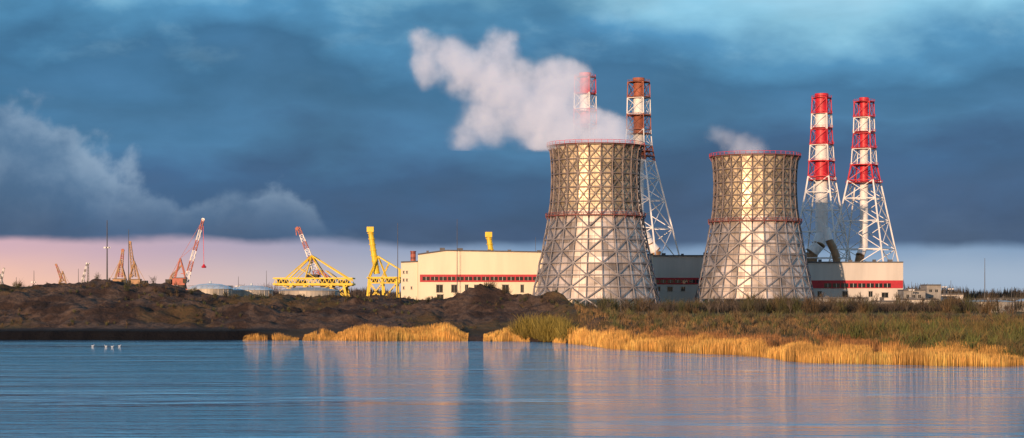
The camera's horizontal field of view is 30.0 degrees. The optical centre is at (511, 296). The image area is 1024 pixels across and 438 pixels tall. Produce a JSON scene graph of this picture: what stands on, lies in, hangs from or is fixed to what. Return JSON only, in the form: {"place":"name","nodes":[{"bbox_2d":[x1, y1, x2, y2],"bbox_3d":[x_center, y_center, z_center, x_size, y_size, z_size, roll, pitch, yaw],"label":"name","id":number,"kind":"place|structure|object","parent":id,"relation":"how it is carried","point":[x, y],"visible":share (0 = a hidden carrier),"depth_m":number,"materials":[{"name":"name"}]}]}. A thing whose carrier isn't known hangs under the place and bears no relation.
{"place":"outdoors","nodes":[
{"label":"outdoors","id":0,"kind":"place"},
{"bbox_2d":[0,278,1022,342],"bbox_3d":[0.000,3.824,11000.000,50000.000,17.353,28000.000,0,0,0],"label":"ground","id":1,"kind":"structure","parent":0,"point":[48,311],"depth_m":468.22,"materials":[{"name":"brown soil"}]},
{"bbox_2d":[0,268,4,283],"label":"harbour crane","id":2,"kind":"object","parent":1,"relation":"on","point":[1,276],"visible":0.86,"depth_m":1699.46,"materials":[{"name":"grey metal"}]},
{"bbox_2d":[55,264,68,283],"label":"harbour crane","id":3,"kind":"object","parent":1,"relation":"on","point":[60,275],"visible":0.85,"depth_m":1499.24,"materials":[{"name":"orange metal"}]},
{"bbox_2d":[80,264,86,282],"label":"harbour crane","id":4,"kind":"object","parent":1,"relation":"on","point":[83,278],"visible":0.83,"depth_m":1499.37,"materials":[{"name":"grey metal"}]},
{"bbox_2d":[86,263,89,280],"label":"light mast","id":5,"kind":"object","parent":1,"relation":"on","point":[87,270],"visible":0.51,"depth_m":1199.59,"materials":[{"name":"metal"}]},
{"bbox_2d":[104,225,110,279],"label":"light mast","id":6,"kind":"object","parent":1,"relation":"on","point":[107,247],"visible":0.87,"depth_m":759.84,"materials":[{"name":"metal"}]},
{"bbox_2d":[110,249,126,282],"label":"harbour crane","id":7,"kind":"object","parent":1,"relation":"on","point":[122,271],"visible":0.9,"depth_m":1049.03,"materials":[{"name":"orange metal"}]},
{"bbox_2d":[128,229,128,281],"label":"lightning mast","id":8,"kind":"object","parent":1,"relation":"on","point":[128,255],"visible":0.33,"depth_m":799.85,"materials":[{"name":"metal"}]},
{"bbox_2d":[127,241,147,283],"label":"harbour crane","id":9,"kind":"object","parent":1,"relation":"on","point":[134,267],"visible":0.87,"depth_m":1079.00,"materials":[{"name":"orange metal"}]},
{"bbox_2d":[165,218,205,289],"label":"harbour crane","id":10,"kind":"object","parent":1,"relation":"on","point":[181,282],"visible":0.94,"depth_m":999.11,"materials":[{"name":"red metal"}]},
{"bbox_2d":[187,281,232,295],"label":"storage tank","id":11,"kind":"object","parent":1,"relation":"on","point":[209,287],"visible":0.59,"depth_m":653.73,"materials":[{"name":"metal"}]},
{"bbox_2d":[231,283,273,296],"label":"storage tank","id":12,"kind":"object","parent":1,"relation":"on","point":[242,291],"visible":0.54,"depth_m":673.97,"materials":[{"name":"metal"}]},
{"bbox_2d":[257,282,280,295],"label":"distant trees","id":13,"kind":"object","parent":1,"relation":"on","point":[275,291],"visible":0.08,"depth_m":914.12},
{"bbox_2d":[0,271,557,304],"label":"mound scrub","id":14,"kind":"object","parent":1,"relation":"on","point":[191,291],"visible":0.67,"depth_m":493.14,"materials":[{"name":"brown plant"}]},
{"bbox_2d":[279,285,339,296],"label":"storage tank","id":15,"kind":"object","parent":1,"relation":"on","point":[309,291],"visible":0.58,"depth_m":602.39,"materials":[{"name":"metal"}]},
{"bbox_2d":[273,226,355,295],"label":"ship unloader crane","id":16,"kind":"object","parent":1,"relation":"on","point":[330,282],"visible":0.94,"depth_m":1044.00,"materials":[{"name":"yellow paint"}]},
{"bbox_2d":[0,281,633,330],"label":"dry grass tufts","id":17,"kind":"object","parent":1,"relation":"on","point":[304,297],"visible":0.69,"depth_m":474.85,"materials":[{"name":"plant"}]},
{"bbox_2d":[278,287,400,297],"bbox_3d":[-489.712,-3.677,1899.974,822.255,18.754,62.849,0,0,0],"label":"distant trees","id":18,"kind":"object","parent":1,"relation":"on","point":[364,289],"visible":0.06,"depth_m":1881.64,"materials":[{"name":"plant"}]},
{"bbox_2d":[366,227,400,297],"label":"stacker crane","id":19,"kind":"object","parent":1,"relation":"on","point":[375,266],"visible":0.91,"depth_m":958.00,"materials":[{"name":"yellow paint"}]},
{"bbox_2d":[397,229,397,297],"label":"lightning mast","id":20,"kind":"object","parent":1,"relation":"on","point":[397,263],"visible":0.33,"depth_m":789.89,"materials":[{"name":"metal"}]},
{"bbox_2d":[401,262,417,299],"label":"walls","id":21,"kind":"structure","parent":1,"relation":"on","point":[411,276],"depth_m":851.00,"materials":[{"name":"beige paint"}]},
{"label":"roof","id":22,"kind":"object","parent":21,"relation":"on","visible":0},
{"bbox_2d":[410,251,415,260],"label":"vent stack","id":23,"kind":"object","parent":22,"relation":"on","point":[412,255],"visible":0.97,"depth_m":857.02,"materials":[{"name":"red metal"}]},
{"bbox_2d":[485,232,493,249],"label":"stacker crane","id":24,"kind":"object","parent":1,"relation":"on","point":[488,235],"visible":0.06,"depth_m":1008.73,"materials":[{"name":"yellow paint"}]},
{"bbox_2d":[418,248,652,309],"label":"power plant hall","id":25,"kind":"structure","parent":1,"relation":"on","point":[515,272],"depth_m":850.00,"materials":[{"name":"beige paint"}]},
{"bbox_2d":[436,284,523,298],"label":"windows","id":26,"kind":"structure","parent":25,"relation":"in","point":[439,287],"depth_m":849.86,"materials":[{"name":"black glass"}]},
{"bbox_2d":[503,312,579,341],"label":"yellow green bush","id":27,"kind":"object","parent":1,"relation":"on","point":[546,330],"visible":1,"depth_m":421.71,"materials":[{"name":"plant"}]},
{"bbox_2d":[573,72,596,142],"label":"lattice chimney","id":28,"kind":"object","parent":1,"relation":"on","point":[584,111],"visible":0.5,"depth_m":957.62,"materials":[{"name":"red paint"}]},
{"bbox_2d":[532,139,660,310],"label":"cooling tower","id":29,"kind":"structure","parent":1,"relation":"on","point":[596,240],"depth_m":782.92,"materials":[{"name":"metal"}]},
{"bbox_2d":[638,300,646,314],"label":"bare tree","id":30,"kind":"object","parent":1,"relation":"on","point":[643,305],"visible":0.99,"depth_m":609.51,"materials":[{"name":"brown plant"}]},
{"bbox_2d":[625,77,679,254],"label":"lattice chimney","id":31,"kind":"object","parent":1,"relation":"on","point":[637,115],"visible":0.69,"depth_m":957.64,"materials":[{"name":"red paint"}]},
{"bbox_2d":[350,290,1020,300],"bbox_3d":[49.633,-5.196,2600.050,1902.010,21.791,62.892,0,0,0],"label":"distant trees","id":32,"kind":"object","parent":1,"relation":"on","point":[726,299],"visible":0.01,"depth_m":2579.78,"materials":[{"name":"green plant"}]},
{"bbox_2d":[653,252,724,304],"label":"turbine hall","id":33,"kind":"structure","parent":1,"relation":"on","point":[677,277],"depth_m":905.00,"materials":[{"name":"grey metal"}]},
{"bbox_2d":[657,286,684,290],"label":"windows","id":34,"kind":"structure","parent":33,"relation":"in","point":[669,288],"depth_m":904.90,"materials":[{"name":"black glass"}]},
{"bbox_2d":[704,297,715,310],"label":"bare tree","id":35,"kind":"object","parent":1,"relation":"on","point":[709,308],"visible":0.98,"depth_m":600.31,"materials":[{"name":"brown plant"}]},
{"bbox_2d":[712,295,723,312],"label":"bare tree","id":36,"kind":"object","parent":1,"relation":"on","point":[719,299],"visible":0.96,"depth_m":620.39,"materials":[{"name":"brown plant"}]},
{"bbox_2d":[694,150,814,301],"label":"cooling tower","id":37,"kind":"structure","parent":1,"relation":"on","point":[754,240],"depth_m":843.04,"materials":[{"name":"metal"}]},
{"bbox_2d":[785,299,793,311],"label":"bare tree","id":38,"kind":"object","parent":1,"relation":"on","point":[789,304],"visible":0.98,"depth_m":599.88,"materials":[{"name":"brown plant"}]},
{"bbox_2d":[572,287,1021,313],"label":"willow scrub","id":39,"kind":"object","parent":1,"relation":"on","point":[780,305],"visible":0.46,"depth_m":658.82,"materials":[{"name":"green plant"}]},
{"bbox_2d":[575,304,1022,345],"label":"dry grass","id":40,"kind":"structure","parent":1,"relation":"on","point":[683,325],"depth_m":414.21,"materials":[{"name":"plant"}]},
{"bbox_2d":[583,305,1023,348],"bbox_3d":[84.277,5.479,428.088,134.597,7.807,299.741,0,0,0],"label":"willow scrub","id":41,"kind":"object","parent":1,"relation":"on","point":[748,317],"visible":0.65,"depth_m":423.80,"materials":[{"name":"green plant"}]},
{"bbox_2d":[648,298,977,312],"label":"tree row","id":42,"kind":"object","parent":1,"relation":"on","point":[882,307],"visible":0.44,"depth_m":667.18,"materials":[{"name":"green plant"}]},
{"bbox_2d":[799,93,850,261],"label":"lattice chimney","id":43,"kind":"object","parent":1,"relation":"on","point":[821,179],"visible":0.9,"depth_m":987.08,"materials":[{"name":"red paint"}]},
{"bbox_2d":[823,227,839,261],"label":"exhaust duct","id":44,"kind":"object","parent":43,"relation":"attached to","point":[832,247],"visible":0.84,"depth_m":968.29,"materials":[{"name":"grey metal"}]},
{"bbox_2d":[815,296,868,302],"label":"warehouse","id":45,"kind":"structure","parent":1,"relation":"on","point":[827,297],"depth_m":779.50,"materials":[{"name":"grey concrete"}]},
{"bbox_2d":[800,259,902,300],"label":"boiler hall","id":46,"kind":"structure","parent":1,"relation":"on","point":[867,279],"depth_m":930.00,"materials":[{"name":"white metal"}]},
{"bbox_2d":[818,291,888,297],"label":"windows","id":47,"kind":"structure","parent":46,"relation":"in","point":[884,294],"depth_m":929.98,"materials":[{"name":"black glass"}]},
{"bbox_2d":[828,97,905,289],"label":"lattice chimney","id":48,"kind":"object","parent":1,"relation":"on","point":[863,164],"visible":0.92,"depth_m":987.98,"materials":[{"name":"red paint"}]},
{"bbox_2d":[871,293,883,312],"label":"bare tree","id":49,"kind":"object","parent":1,"relation":"on","point":[877,294],"visible":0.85,"depth_m":689.82,"materials":[{"name":"brown plant"}]},
{"bbox_2d":[871,297,898,305],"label":"brick shed","id":50,"kind":"structure","parent":1,"relation":"on","point":[886,301],"depth_m":759.50,"materials":[{"name":"grey brick"}]},
{"bbox_2d":[892,292,901,303],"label":"bare tree","id":51,"kind":"object","parent":1,"relation":"on","point":[896,296],"visible":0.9,"depth_m":700.19,"materials":[{"name":"brown plant"}]},
{"bbox_2d":[902,298,914,309],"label":"bare tree","id":52,"kind":"object","parent":1,"relation":"on","point":[906,302],"visible":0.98,"depth_m":659.65,"materials":[{"name":"brown plant"}]},
{"bbox_2d":[898,291,924,299],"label":"walls","id":53,"kind":"structure","parent":1,"relation":"on","point":[904,293],"depth_m":880.00,"materials":[{"name":"grey concrete"}]},
{"bbox_2d":[897,288,925,290],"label":"roof","id":54,"kind":"structure","parent":53,"relation":"on","point":[907,289],"depth_m":880.13,"materials":[{"name":"grey concrete"}]},
{"bbox_2d":[906,294,920,298],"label":"windows","id":55,"kind":"structure","parent":53,"relation":"attached to","point":[913,295],"depth_m":879.90,"materials":[{"name":"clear glass"}]},
{"bbox_2d":[901,297,937,302],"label":"warehouse","id":56,"kind":"structure","parent":1,"relation":"on","point":[912,299],"depth_m":820.00,"materials":[{"name":"beige concrete"}]},
{"bbox_2d":[829,312,1023,352],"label":"green bushes","id":57,"kind":"object","parent":1,"relation":"on","point":[940,330],"visible":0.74,"depth_m":328.81,"materials":[{"name":"green plant"}]},
{"bbox_2d":[920,286,940,298],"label":"walls","id":58,"kind":"structure","parent":1,"relation":"on","point":[933,294],"depth_m":900.00,"materials":[{"name":"grey concrete"}]},
{"bbox_2d":[920,284,940,285],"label":"roof","id":59,"kind":"structure","parent":58,"relation":"on","point":[930,285],"depth_m":899.50,"materials":[{"name":"grey concrete"}]},
{"bbox_2d":[941,291,962,299],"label":"port shed","id":60,"kind":"structure","parent":1,"relation":"on","point":[946,292],"depth_m":1000.00,"materials":[{"name":"grey concrete"}]},
{"bbox_2d":[903,283,1023,299],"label":"distant trees","id":61,"kind":"object","parent":1,"relation":"on","point":[1015,292],"visible":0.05,"depth_m":1482.96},
{"bbox_2d":[920,295,1023,310],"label":"tree row","id":62,"kind":"object","parent":1,"relation":"on","point":[1019,305],"visible":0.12,"depth_m":751.46,"materials":[{"name":"green plant"}]},
{"bbox_2d":[973,302,982,312],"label":"bare tree","id":63,"kind":"object","parent":1,"relation":"on","point":[979,307],"visible":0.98,"depth_m":559.65,"materials":[{"name":"brown plant"}]},
{"bbox_2d":[962,298,1014,311],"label":"storage tank","id":64,"kind":"object","parent":1,"relation":"on","point":[1004,303],"visible":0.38,"depth_m":692.13,"materials":[{"name":"metal"}]},
{"bbox_2d":[979,334,1023,356],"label":"green bushes","id":65,"kind":"object","parent":1,"relation":"on","point":[1018,349],"visible":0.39,"depth_m":285.39,"materials":[{"name":"green plant"}]},
{"bbox_2d":[1015,298,1023,311],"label":"storage tank","id":66,"kind":"object","parent":1,"relation":"on","point":[1019,301],"visible":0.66,"depth_m":737.15,"materials":[{"name":"metal"}]},
{"bbox_2d":[0,340,1023,437],"bbox_3d":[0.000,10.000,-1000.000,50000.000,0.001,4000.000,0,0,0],"label":"water","id":67,"kind":"structure","parent":0,"point":[265,389],"depth_m":197.43,"materials":[{"name":"blue liquid"}]},
{"bbox_2d":[243,332,298,339],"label":"reed bed","id":68,"kind":"object","parent":67,"relation":"in","point":[274,337],"visible":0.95,"depth_m":439.11,"materials":[{"name":"yellow plant"}]},
{"bbox_2d":[302,328,339,339],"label":"reed bed","id":69,"kind":"object","parent":67,"relation":"in","point":[323,334],"visible":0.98,"depth_m":439.10,"materials":[{"name":"plant"}]},
{"bbox_2d":[336,322,468,340],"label":"reed bed","id":70,"kind":"object","parent":67,"relation":"in","point":[441,331],"visible":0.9,"depth_m":435.69,"materials":[{"name":"plant"}]},
{"bbox_2d":[483,327,529,341],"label":"reed bed","id":71,"kind":"object","parent":67,"relation":"in","point":[503,336],"visible":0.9,"depth_m":429.62,"materials":[{"name":"yellow plant"}]},
{"bbox_2d":[554,326,613,346],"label":"reed bed","id":72,"kind":"object","parent":67,"relation":"in","point":[580,337],"visible":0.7,"depth_m":397.11,"materials":[{"name":"yellow plant"}]},
{"bbox_2d":[585,322,1023,366],"bbox_3d":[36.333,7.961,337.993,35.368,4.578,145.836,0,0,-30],"label":"reed bed","id":73,"kind":"object","parent":67,"relation":"in","point":[805,352],"visible":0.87,"depth_m":292.50,"materials":[{"name":"yellow plant"}]},
{"bbox_2d":[0,0,1023,293],"label":"sky","id":74,"kind":"structure","parent":0,"point":[433,122],"materials":[{"name":"blue"}]}
]}

